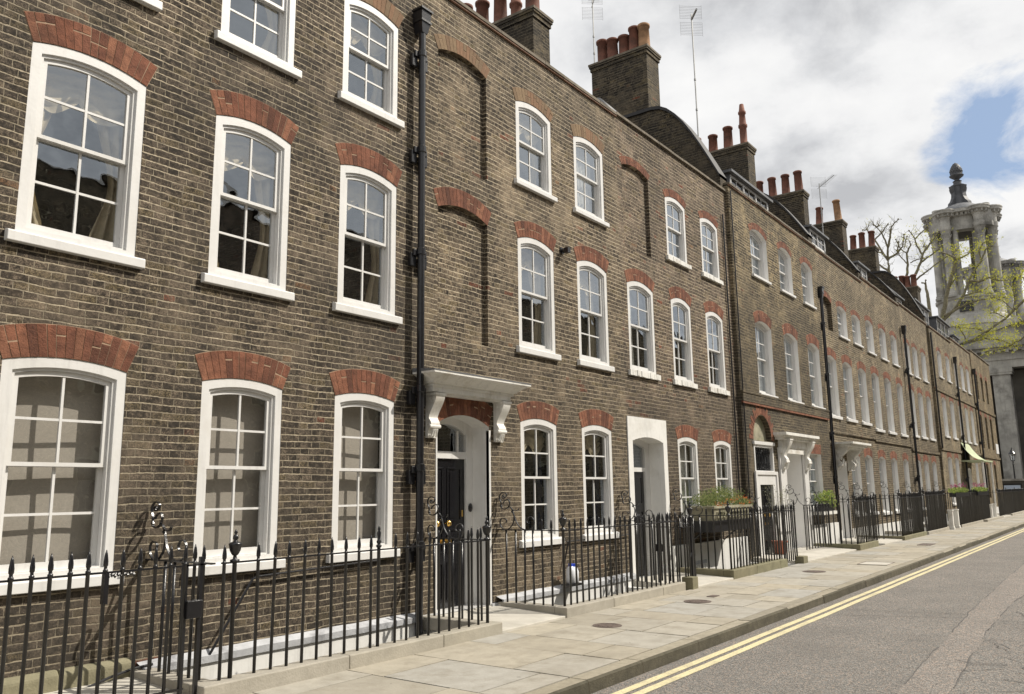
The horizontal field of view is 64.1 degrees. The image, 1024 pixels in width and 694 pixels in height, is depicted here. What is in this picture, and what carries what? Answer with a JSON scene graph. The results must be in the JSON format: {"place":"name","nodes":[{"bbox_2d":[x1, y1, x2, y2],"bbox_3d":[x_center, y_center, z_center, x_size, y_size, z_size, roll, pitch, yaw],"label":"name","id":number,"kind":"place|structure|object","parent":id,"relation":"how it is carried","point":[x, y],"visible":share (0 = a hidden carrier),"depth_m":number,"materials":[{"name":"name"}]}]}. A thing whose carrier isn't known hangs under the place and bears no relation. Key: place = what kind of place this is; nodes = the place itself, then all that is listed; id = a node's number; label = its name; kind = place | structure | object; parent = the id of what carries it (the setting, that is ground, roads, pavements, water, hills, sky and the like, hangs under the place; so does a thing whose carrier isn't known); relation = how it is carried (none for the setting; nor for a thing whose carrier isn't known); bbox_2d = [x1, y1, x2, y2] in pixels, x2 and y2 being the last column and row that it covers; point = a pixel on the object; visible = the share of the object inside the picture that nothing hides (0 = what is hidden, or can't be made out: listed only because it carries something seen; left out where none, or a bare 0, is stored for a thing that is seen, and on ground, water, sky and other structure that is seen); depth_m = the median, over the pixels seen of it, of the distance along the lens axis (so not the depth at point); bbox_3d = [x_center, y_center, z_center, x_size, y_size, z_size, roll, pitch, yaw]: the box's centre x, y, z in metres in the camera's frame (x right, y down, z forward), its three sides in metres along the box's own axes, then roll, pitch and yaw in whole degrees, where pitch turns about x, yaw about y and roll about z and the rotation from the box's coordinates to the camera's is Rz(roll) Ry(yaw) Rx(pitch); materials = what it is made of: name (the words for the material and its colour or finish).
{"place":"outdoors","nodes":[
{"label":"outdoors","id":0,"kind":"place"},
{"bbox_2d":[249,513,1023,693],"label":"pavement","id":1,"kind":"structure","parent":0,"point":[527,659],"depth_m":9.31,"materials":[{"name":"stone"}]},
{"bbox_2d":[44,677,176,693],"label":"front step","id":2,"kind":"object","parent":1,"relation":"on","point":[123,685],"visible":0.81,"depth_m":6.78,"materials":[{"name":"stone"}]},
{"bbox_2d":[0,545,205,693],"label":"iron railing","id":3,"kind":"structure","parent":2,"relation":"on","point":[191,609],"depth_m":6.11,"materials":[{"name":"metal"}]},
{"bbox_2d":[134,615,501,693],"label":"area kerb","id":4,"kind":"structure","parent":1,"relation":"on","point":[266,678],"depth_m":7.61,"materials":[{"name":"stone"}]},
{"bbox_2d":[145,496,490,680],"bbox_3d":[-1.769,2.326,8.571,1.116,1.461,3.771,-8,-12,36],"label":"iron railing","id":5,"kind":"object","parent":4,"relation":"on","point":[235,545],"visible":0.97,"depth_m":7.81,"materials":[{"name":"metal"}]},
{"bbox_2d":[445,605,565,632],"bbox_3d":[-0.163,3.490,10.487,1.150,0.115,1.386,-8,-12,36],"label":"front step","id":6,"kind":"object","parent":1,"relation":"on","point":[511,619],"visible":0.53,"depth_m":10.51,"materials":[{"name":"stone"}]},
{"bbox_2d":[498,581,685,617],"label":"area kerb","id":7,"kind":"structure","parent":1,"relation":"on","point":[590,606],"depth_m":11.39,"materials":[{"name":"stone"}]},
{"bbox_2d":[497,490,678,605],"bbox_3d":[1.306,2.979,12.604,1.116,1.501,3.544,-8,-12,36],"label":"iron railing","id":8,"kind":"object","parent":7,"relation":"on","point":[562,520],"visible":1,"depth_m":11.84,"materials":[{"name":"metal"}]},
{"bbox_2d":[592,623,621,627],"bbox_3d":[1.167,3.412,10.024,0.360,0.010,0.360,-8,-12,36],"label":"manhole cover","id":9,"kind":"object","parent":1,"relation":"on","point":[607,625],"visible":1,"depth_m":9.99,"materials":[{"name":"metal"}]},
{"bbox_2d":[634,572,733,587],"bbox_3d":[3.069,4.188,14.674,1.210,0.115,1.716,-8,-12,36],"label":"front step","id":10,"kind":"object","parent":1,"relation":"on","point":[705,580],"visible":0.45,"depth_m":14.56,"materials":[{"name":"stone"}]},
{"bbox_2d":[636,502,696,582],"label":"iron gate","id":11,"kind":"structure","parent":10,"relation":"on","point":[691,564],"depth_m":13.93,"materials":[{"name":"metal"}]},
{"bbox_2d":[682,576,697,589],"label":"area kerb","id":12,"kind":"structure","parent":1,"relation":"on","point":[691,582],"depth_m":13.61,"materials":[{"name":"stone"}]},
{"bbox_2d":[676,558,787,578],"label":"area kerb","id":13,"kind":"structure","parent":1,"relation":"on","point":[754,569],"depth_m":15.56,"materials":[{"name":"stone"}]},
{"bbox_2d":[672,488,784,569],"bbox_3d":[4.496,3.643,16.739,1.176,1.511,2.992,-8,-12,36],"label":"iron railing","id":14,"kind":"object","parent":13,"relation":"on","point":[728,508],"visible":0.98,"depth_m":15.93,"materials":[{"name":"metal"}]},
{"bbox_2d":[795,555,807,563],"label":"area kerb","id":15,"kind":"structure","parent":1,"relation":"on","point":[801,559],"depth_m":17.96,"materials":[{"name":"stone"}]},
{"bbox_2d":[747,487,797,560],"bbox_3d":[5.655,3.932,18.257,1.170,1.581,0.690,-8,-12,36],"label":"iron railing","id":16,"kind":"object","parent":15,"relation":"on","point":[791,549],"visible":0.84,"depth_m":18.06,"materials":[{"name":"metal"}]},
{"bbox_2d":[750,546,856,563],"bbox_3d":[7.244,5.095,20.111,1.250,0.115,4.346,-8,-12,36],"label":"front step","id":17,"kind":"object","parent":1,"relation":"on","point":[814,553],"visible":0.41,"depth_m":20.09,"materials":[{"name":"stone"}]},
{"bbox_2d":[765,485,791,553],"bbox_3d":[6.436,4.108,19.805,0.743,1.764,0.713,-8,-12,36],"label":"potted tree","id":18,"kind":"object","parent":17,"relation":"on","point":[779,503],"visible":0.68,"depth_m":19.75,"materials":[{"name":"green plant"}]},
{"bbox_2d":[814,540,878,549],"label":"area kerb","id":19,"kind":"structure","parent":1,"relation":"on","point":[867,545],"depth_m":21.80,"materials":[{"name":"stone"}]},
{"bbox_2d":[810,483,877,543],"bbox_3d":[9.266,4.620,22.902,1.296,1.631,2.204,-8,-12,36],"label":"iron railing","id":20,"kind":"object","parent":19,"relation":"on","point":[871,514],"visible":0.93,"depth_m":22.20,"materials":[{"name":"metal"}]},
{"bbox_2d":[842,537,902,544],"bbox_3d":[10.832,5.865,24.731,1.350,0.115,2.246,-8,-12,36],"label":"front step","id":21,"kind":"object","parent":1,"relation":"on","point":[884,541],"visible":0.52,"depth_m":24.37,"materials":[{"name":"stone"}]},
{"bbox_2d":[860,531,926,539],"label":"area kerb","id":22,"kind":"structure","parent":1,"relation":"on","point":[914,535],"depth_m":25.65,"materials":[{"name":"stone"}]},
{"bbox_2d":[838,482,923,538],"bbox_3d":[11.997,5.197,26.399,1.396,1.681,5.055,-8,-12,36],"label":"iron railing","id":23,"kind":"object","parent":22,"relation":"on","point":[915,517],"visible":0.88,"depth_m":25.96,"materials":[{"name":"metal"}]},
{"bbox_2d":[885,525,955,534],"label":"area kerb","id":24,"kind":"structure","parent":1,"relation":"on","point":[928,532],"depth_m":28.71,"materials":[{"name":"stone"}]},
{"bbox_2d":[880,481,946,531],"bbox_3d":[14.818,5.798,30.065,1.436,1.741,3.883,-8,-12,36],"label":"iron railing","id":25,"kind":"object","parent":24,"relation":"on","point":[935,518],"visible":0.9,"depth_m":29.35,"materials":[{"name":"metal"}]},
{"bbox_2d":[924,520,982,526],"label":"area kerb","id":26,"kind":"structure","parent":1,"relation":"on","point":[971,523],"depth_m":34.24,"materials":[{"name":"stone"}]},
{"bbox_2d":[913,481,990,524],"bbox_3d":[19.716,6.843,36.362,1.586,1.751,8.891,-8,-12,36],"label":"iron railing","id":27,"kind":"object","parent":26,"relation":"on","point":[976,509],"visible":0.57,"depth_m":35.40,"materials":[{"name":"metal"}]},
{"bbox_2d":[948,483,968,496],"bbox_3d":[18.165,5.789,33.248,0.455,0.580,3.534,-8,-12,36],"label":"railing planter","id":28,"kind":"object","parent":27,"relation":"attached to","point":[956,494],"visible":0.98,"depth_m":32.68,"materials":[{"name":"black metal"}]},
{"bbox_2d":[971,482,988,494],"bbox_3d":[21.585,6.534,37.743,0.442,0.589,3.464,-8,-12,36],"label":"railing planter","id":29,"kind":"object","parent":27,"relation":"attached to","point":[984,492],"visible":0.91,"depth_m":37.50,"materials":[{"name":"black metal"}]},
{"bbox_2d":[997,511,1023,515],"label":"area kerb","id":30,"kind":"structure","parent":1,"relation":"on","point":[1015,513],"depth_m":45.89,"materials":[{"name":"stone"}]},
{"bbox_2d":[970,487,1023,515],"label":"iron railing","id":31,"kind":"object","parent":30,"relation":"on","point":[1011,501],"visible":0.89,"depth_m":44.99,"materials":[{"name":"metal"}]},
{"bbox_2d":[460,0,1023,315],"label":"sky","id":32,"kind":"structure","parent":0,"point":[882,98],"materials":[{"name":"white"}]},
{"bbox_2d":[592,527,1023,693],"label":"road","id":33,"kind":"structure","parent":0,"point":[861,648],"depth_m":9.18,"materials":[{"name":"asphalt"}]},
{"bbox_2d":[525,522,1023,693],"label":"kerb","id":34,"kind":"structure","parent":33,"relation":"on","point":[598,679],"depth_m":9.51,"materials":[{"name":"stone"}]},
{"bbox_2d":[612,529,1023,693],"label":"yellow road line","id":35,"kind":"object","parent":33,"relation":"on","point":[671,679],"visible":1,"depth_m":9.85,"materials":[{"name":"paint"}]},
{"bbox_2d":[838,568,1023,693],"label":"road crack","id":36,"kind":"object","parent":33,"relation":"on","point":[972,653],"visible":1,"depth_m":8.93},
{"bbox_2d":[897,564,1023,693],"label":"road patch","id":37,"kind":"object","parent":33,"relation":"on","point":[939,669],"visible":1,"depth_m":9.14,"materials":[{"name":"asphalt"}]},
{"label":"ground","id":38,"kind":"structure","parent":0,"visible":0},
{"bbox_2d":[860,216,917,272],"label":"plane tree","id":39,"kind":"object","parent":38,"relation":"on","point":[887,258],"visible":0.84,"depth_m":66.89,"materials":[{"name":"brown plant"}]},
{"bbox_2d":[890,232,927,275],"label":"plane tree","id":40,"kind":"object","parent":38,"relation":"on","point":[907,263],"visible":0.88,"depth_m":67.08,"materials":[{"name":"brown plant"}]},
{"bbox_2d":[894,216,952,279],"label":"plane tree","id":41,"kind":"object","parent":38,"relation":"on","point":[922,259],"visible":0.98,"depth_m":65.04,"materials":[{"name":"brown plant"}]},
{"bbox_2d":[921,279,931,316],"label":"plane tree","id":42,"kind":"object","parent":38,"relation":"on","point":[928,301],"visible":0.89,"depth_m":63.40,"materials":[{"name":"brown plant"}]},
{"bbox_2d":[921,163,1023,478],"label":"church","id":43,"kind":"structure","parent":38,"relation":"on","point":[963,215],"depth_m":76.94,"materials":[{"name":"stone"}]},
{"bbox_2d":[938,228,1019,321],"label":"plane tree","id":44,"kind":"object","parent":38,"relation":"on","point":[944,315],"visible":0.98,"depth_m":68.15,"materials":[{"name":"green plant"}]},
{"bbox_2d":[949,260,1023,358],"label":"plane tree","id":45,"kind":"object","parent":38,"relation":"on","point":[987,332],"visible":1,"depth_m":64.08,"materials":[{"name":"green plant"}]},
{"bbox_2d":[1002,478,1023,487],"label":"boundary wall","id":46,"kind":"structure","parent":38,"relation":"on","point":[1009,481],"depth_m":62.94,"materials":[{"name":"stone"}]},
{"label":"basement yard","id":47,"kind":"structure","parent":0,"visible":0},
{"bbox_2d":[0,0,432,693],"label":"terraced house","id":48,"kind":"structure","parent":47,"relation":"on","point":[212,258],"depth_m":8.43,"materials":[{"name":"brown brick"}]},
{"bbox_2d":[0,357,126,595],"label":"window","id":49,"kind":"structure","parent":48,"relation":"in","point":[61,419],"depth_m":7.10,"materials":[{"name":"white paint"}]},
{"bbox_2d":[4,42,145,268],"bbox_3d":[-3.981,-1.744,7.523,0.362,1.920,1.200,-8,-12,36],"label":"window","id":50,"kind":"structure","parent":48,"relation":"in","point":[114,100],"depth_m":7.61,"materials":[{"name":"white paint"}]},
{"bbox_2d":[134,0,162,11],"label":"window","id":51,"kind":"structure","parent":48,"relation":"in","point":[156,5],"depth_m":8.12,"materials":[{"name":"white paint"}]},
{"bbox_2d":[188,378,285,576],"bbox_3d":[-2.842,1.304,8.404,0.289,1.945,1.120,-8,-12,36],"label":"window","id":52,"kind":"structure","parent":48,"relation":"in","point":[240,432],"depth_m":8.52,"materials":[{"name":"white paint"}]},
{"bbox_2d":[201,115,294,301],"bbox_3d":[-2.912,-1.510,8.926,0.365,1.920,1.120,-8,-12,36],"label":"window","id":53,"kind":"structure","parent":48,"relation":"in","point":[264,158],"depth_m":9.07,"materials":[{"name":"white paint"}]},
{"bbox_2d":[214,0,301,79],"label":"window","id":54,"kind":"structure","parent":48,"relation":"in","point":[283,62],"depth_m":9.50,"materials":[{"name":"white paint"}]},
{"bbox_2d":[326,393,399,562],"bbox_3d":[-1.817,1.528,9.748,0.290,1.945,1.110,-8,-12,36],"label":"window","id":55,"kind":"structure","parent":48,"relation":"in","point":[362,499],"depth_m":9.89,"materials":[{"name":"white paint"}]},
{"bbox_2d":[332,165,402,324],"bbox_3d":[-1.886,-1.286,10.270,0.364,1.920,1.110,-8,-12,36],"label":"window","id":56,"kind":"structure","parent":48,"relation":"in","point":[352,192],"depth_m":10.42,"materials":[{"name":"white paint"}]},
{"bbox_2d":[338,0,404,128],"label":"window","id":57,"kind":"structure","parent":48,"relation":"in","point":[371,35],"depth_m":10.84,"materials":[{"name":"white paint"}]},
{"bbox_2d":[412,0,635,634],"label":"terraced house","id":58,"kind":"structure","parent":47,"relation":"on","point":[523,370],"depth_m":12.76,"materials":[{"name":"brown brick"}]},
{"bbox_2d":[437,458,464,609],"bbox_3d":[-0.899,2.534,11.182,0.155,2.000,0.830,-8,-12,36],"label":"door","id":59,"kind":"structure","parent":58,"relation":"in","point":[450,472],"depth_m":11.32,"materials":[{"name":"black paint"}]},
{"bbox_2d":[514,101,557,202],"bbox_3d":[0.269,-3.249,13.572,0.367,1.530,1.150,-8,-12,36],"label":"window","id":60,"kind":"structure","parent":58,"relation":"in","point":[527,125],"depth_m":13.75,"materials":[{"name":"white paint"}]},
{"bbox_2d":[516,237,560,360],"bbox_3d":[0.304,-0.780,13.134,0.364,1.925,1.150,-8,-12,36],"label":"window","id":61,"kind":"structure","parent":58,"relation":"in","point":[530,250],"depth_m":13.32,"materials":[{"name":"white paint"}]},
{"bbox_2d":[519,419,561,547],"bbox_3d":[0.335,2.075,12.615,0.363,1.920,1.120,-8,-12,36],"label":"window","id":62,"kind":"structure","parent":58,"relation":"in","point":[531,429],"depth_m":12.80,"materials":[{"name":"white paint"}]},
{"bbox_2d":[561,563,581,586],"bbox_3d":[0.926,3.504,12.610,0.200,0.330,0.310,-8,-12,36],"label":"plastic bottle","id":63,"kind":"object","parent":58,"relation":"on","point":[573,576],"visible":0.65,"depth_m":12.54,"materials":[{"name":"white plastic"}]},
{"bbox_2d":[573,136,609,227],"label":"window","id":64,"kind":"structure","parent":58,"relation":"in","point":[583,149],"depth_m":15.10,"materials":[{"name":"white paint"}]},
{"bbox_2d":[577,260,614,371],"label":"window","id":65,"kind":"structure","parent":58,"relation":"in","point":[587,271],"depth_m":14.69,"materials":[{"name":"white paint"}]},
{"bbox_2d":[582,425,619,540],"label":"window","id":66,"kind":"structure","parent":58,"relation":"in","point":[591,433],"depth_m":14.19,"materials":[{"name":"white paint"}]},
{"bbox_2d":[588,22,750,587],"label":"terraced house","id":67,"kind":"structure","parent":47,"relation":"on","point":[682,421],"depth_m":17.58,"materials":[{"name":"brown brick"}]},
{"bbox_2d":[582,0,602,62],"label":"tv aerial","id":68,"kind":"object","parent":67,"relation":"attached to","point":[592,10],"visible":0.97,"depth_m":23.76,"materials":[{"name":"grey metal"}]},
{"bbox_2d":[634,472,644,574],"bbox_3d":[2.265,3.318,15.388,0.064,1.920,0.950,-8,-12,36],"label":"door","id":69,"kind":"structure","parent":67,"relation":"in","point":[638,476],"depth_m":15.63,"materials":[{"name":"wood"}]},
{"bbox_2d":[627,281,660,380],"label":"window","id":70,"kind":"structure","parent":67,"relation":"in","point":[649,372],"depth_m":16.06,"materials":[{"name":"white paint"}]},
{"bbox_2d":[665,197,691,269],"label":"window","id":71,"kind":"structure","parent":67,"relation":"in","point":[682,260],"depth_m":17.88,"materials":[{"name":"white paint"}]},
{"bbox_2d":[671,298,697,388],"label":"window","id":72,"kind":"structure","parent":67,"relation":"in","point":[687,381],"depth_m":17.46,"materials":[{"name":"white paint"}]},
{"bbox_2d":[677,437,699,526],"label":"window","id":73,"kind":"structure","parent":67,"relation":"in","point":[683,442],"depth_m":17.05,"materials":[{"name":"white paint"}]},
{"bbox_2d":[679,6,702,136],"bbox_3d":[4.841,-6.998,21.335,0.607,4.560,0.529,0,-10,-4],"label":"tv aerial","id":74,"kind":"object","parent":67,"relation":"attached to","point":[692,17],"visible":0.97,"depth_m":21.67,"materials":[{"name":"grey metal"}]},
{"bbox_2d":[700,218,723,285],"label":"window","id":75,"kind":"structure","parent":67,"relation":"in","point":[715,277],"depth_m":19.28,"materials":[{"name":"white paint"}]},
{"bbox_2d":[705,312,729,395],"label":"window","id":76,"kind":"structure","parent":67,"relation":"in","point":[720,388],"depth_m":18.85,"materials":[{"name":"white paint"}]},
{"bbox_2d":[684,483,752,539],"bbox_3d":[4.320,3.429,16.815,0.780,1.263,2.336,-8,-12,36],"label":"flower trough","id":77,"kind":"object","parent":67,"relation":"attached to","point":[712,499],"visible":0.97,"depth_m":16.35,"materials":[{"name":"stone"}]},
{"bbox_2d":[714,441,732,504],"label":"window","id":78,"kind":"structure","parent":67,"relation":"in","point":[718,445],"depth_m":18.50,"materials":[{"name":"white paint"}]},
{"bbox_2d":[699,104,842,559],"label":"terraced house","id":79,"kind":"structure","parent":47,"relation":"on","point":[784,414],"depth_m":22.14,"materials":[{"name":"brown brick"}]},
{"bbox_2d":[749,230,771,284],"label":"window","id":80,"kind":"structure","parent":79,"relation":"in","point":[753,236],"depth_m":21.92,"materials":[{"name":"white paint"}]},
{"bbox_2d":[755,322,777,399],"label":"window","id":81,"kind":"structure","parent":79,"relation":"in","point":[758,327],"depth_m":21.37,"materials":[{"name":"white paint"}]},
{"bbox_2d":[760,485,773,553],"bbox_3d":[6.184,4.166,19.787,0.155,1.640,0.900,-8,-12,36],"label":"door","id":82,"kind":"structure","parent":79,"relation":"in","point":[764,498],"depth_m":19.84,"materials":[{"name":"black wood"}]},
{"bbox_2d":[778,249,795,298],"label":"window","id":83,"kind":"structure","parent":79,"relation":"in","point":[783,267],"depth_m":23.45,"materials":[{"name":"white paint"}]},
{"bbox_2d":[784,334,804,405],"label":"window","id":84,"kind":"structure","parent":79,"relation":"in","point":[788,342],"depth_m":22.97,"materials":[{"name":"white paint"}]},
{"bbox_2d":[801,263,816,309],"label":"window","id":85,"kind":"structure","parent":79,"relation":"in","point":[805,280],"depth_m":24.99,"materials":[{"name":"white paint"}]},
{"bbox_2d":[787,485,831,549],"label":"iron railing","id":86,"kind":"object","parent":79,"relation":"attached to","point":[816,523],"visible":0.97,"depth_m":20.97,"materials":[{"name":"metal"}]},
{"bbox_2d":[809,454,819,511],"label":"window","id":87,"kind":"structure","parent":79,"relation":"in","point":[813,473],"depth_m":23.55,"materials":[{"name":"white paint"}]},
{"bbox_2d":[807,344,825,410],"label":"window","id":88,"kind":"structure","parent":79,"relation":"in","point":[811,351],"depth_m":24.57,"materials":[{"name":"white paint"}]},
{"bbox_2d":[813,489,838,514],"bbox_3d":[8.816,4.338,22.958,0.512,0.696,1.488,-8,-12,36],"label":"window box","id":89,"kind":"object","parent":79,"relation":"on","point":[826,493],"visible":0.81,"depth_m":22.73,"materials":[{"name":"metal"}]},
{"bbox_2d":[756,170,882,539],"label":"terraced house","id":90,"kind":"structure","parent":47,"relation":"on","point":[838,272],"depth_m":27.86,"materials":[{"name":"brown brick"}]},
{"bbox_2d":[827,356,842,419],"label":"window","id":91,"kind":"structure","parent":90,"relation":"in","point":[830,363],"depth_m":26.29,"materials":[{"name":"white paint"}]},
{"bbox_2d":[837,307,849,341],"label":"window","id":92,"kind":"structure","parent":90,"relation":"in","point":[839,313],"depth_m":28.04,"materials":[{"name":"white paint"}]},
{"bbox_2d":[842,363,857,422],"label":"window","id":93,"kind":"structure","parent":90,"relation":"in","point":[845,369],"depth_m":27.71,"materials":[{"name":"white paint"}]},
{"bbox_2d":[851,316,863,347],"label":"window","id":94,"kind":"structure","parent":90,"relation":"in","point":[854,324],"depth_m":29.44,"materials":[{"name":"white paint"}]},
{"bbox_2d":[852,458,865,515],"bbox_3d":[11.264,4.533,26.876,0.307,2.025,1.180,-8,-12,36],"label":"front door","id":95,"kind":"structure","parent":90,"relation":"in","point":[854,473],"depth_m":27.27,"materials":[{"name":"white paint"}]},
{"bbox_2d":[858,369,872,425],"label":"window","id":96,"kind":"structure","parent":90,"relation":"in","point":[860,376],"depth_m":29.19,"materials":[{"name":"white paint"}]},
{"bbox_2d":[865,456,879,514],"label":"window","id":97,"kind":"structure","parent":90,"relation":"in","point":[868,476],"depth_m":28.59,"materials":[{"name":"white paint"}]},
{"bbox_2d":[813,199,923,534],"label":"terraced house","id":98,"kind":"structure","parent":47,"relation":"on","point":[893,444],"depth_m":32.35,"materials":[{"name":"brown brick"}]},
{"bbox_2d":[865,321,876,355],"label":"window","id":99,"kind":"structure","parent":98,"relation":"in","point":[869,350],"depth_m":30.91,"materials":[{"name":"white paint"}]},
{"bbox_2d":[871,374,885,432],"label":"window","id":100,"kind":"structure","parent":98,"relation":"in","point":[878,429],"depth_m":30.65,"materials":[{"name":"white paint"}]},
{"bbox_2d":[879,458,892,514],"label":"window","id":101,"kind":"structure","parent":98,"relation":"in","point":[880,460],"depth_m":30.06,"materials":[{"name":"white paint"}]},
{"bbox_2d":[884,379,896,434],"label":"window","id":102,"kind":"structure","parent":98,"relation":"in","point":[885,382],"depth_m":32.17,"materials":[{"name":"white paint"}]},
{"bbox_2d":[891,459,899,513],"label":"window","id":103,"kind":"structure","parent":98,"relation":"in","point":[892,461],"depth_m":31.54,"materials":[{"name":"white paint"}]},
{"bbox_2d":[896,385,908,437],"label":"window","id":104,"kind":"structure","parent":98,"relation":"in","point":[898,391],"depth_m":33.78,"materials":[{"name":"white paint"}]},
{"bbox_2d":[848,230,946,523],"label":"terraced house","id":105,"kind":"structure","parent":47,"relation":"on","point":[911,316],"depth_m":37.76,"materials":[{"name":"brown brick"}]},
{"bbox_2d":[895,274,971,521],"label":"terraced house","id":106,"kind":"structure","parent":47,"relation":"on","point":[946,417],"depth_m":41.57,"materials":[{"name":"brown brick"}]},
{"bbox_2d":[928,315,996,507],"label":"terraced house","id":107,"kind":"structure","parent":47,"relation":"on","point":[976,462],"depth_m":46.68,"materials":[{"name":"brown brick"}]},
{"bbox_2d":[949,334,1002,512],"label":"terraced house","id":108,"kind":"structure","parent":47,"relation":"on","point":[986,409],"depth_m":52.33,"materials":[{"name":"brown brick"}]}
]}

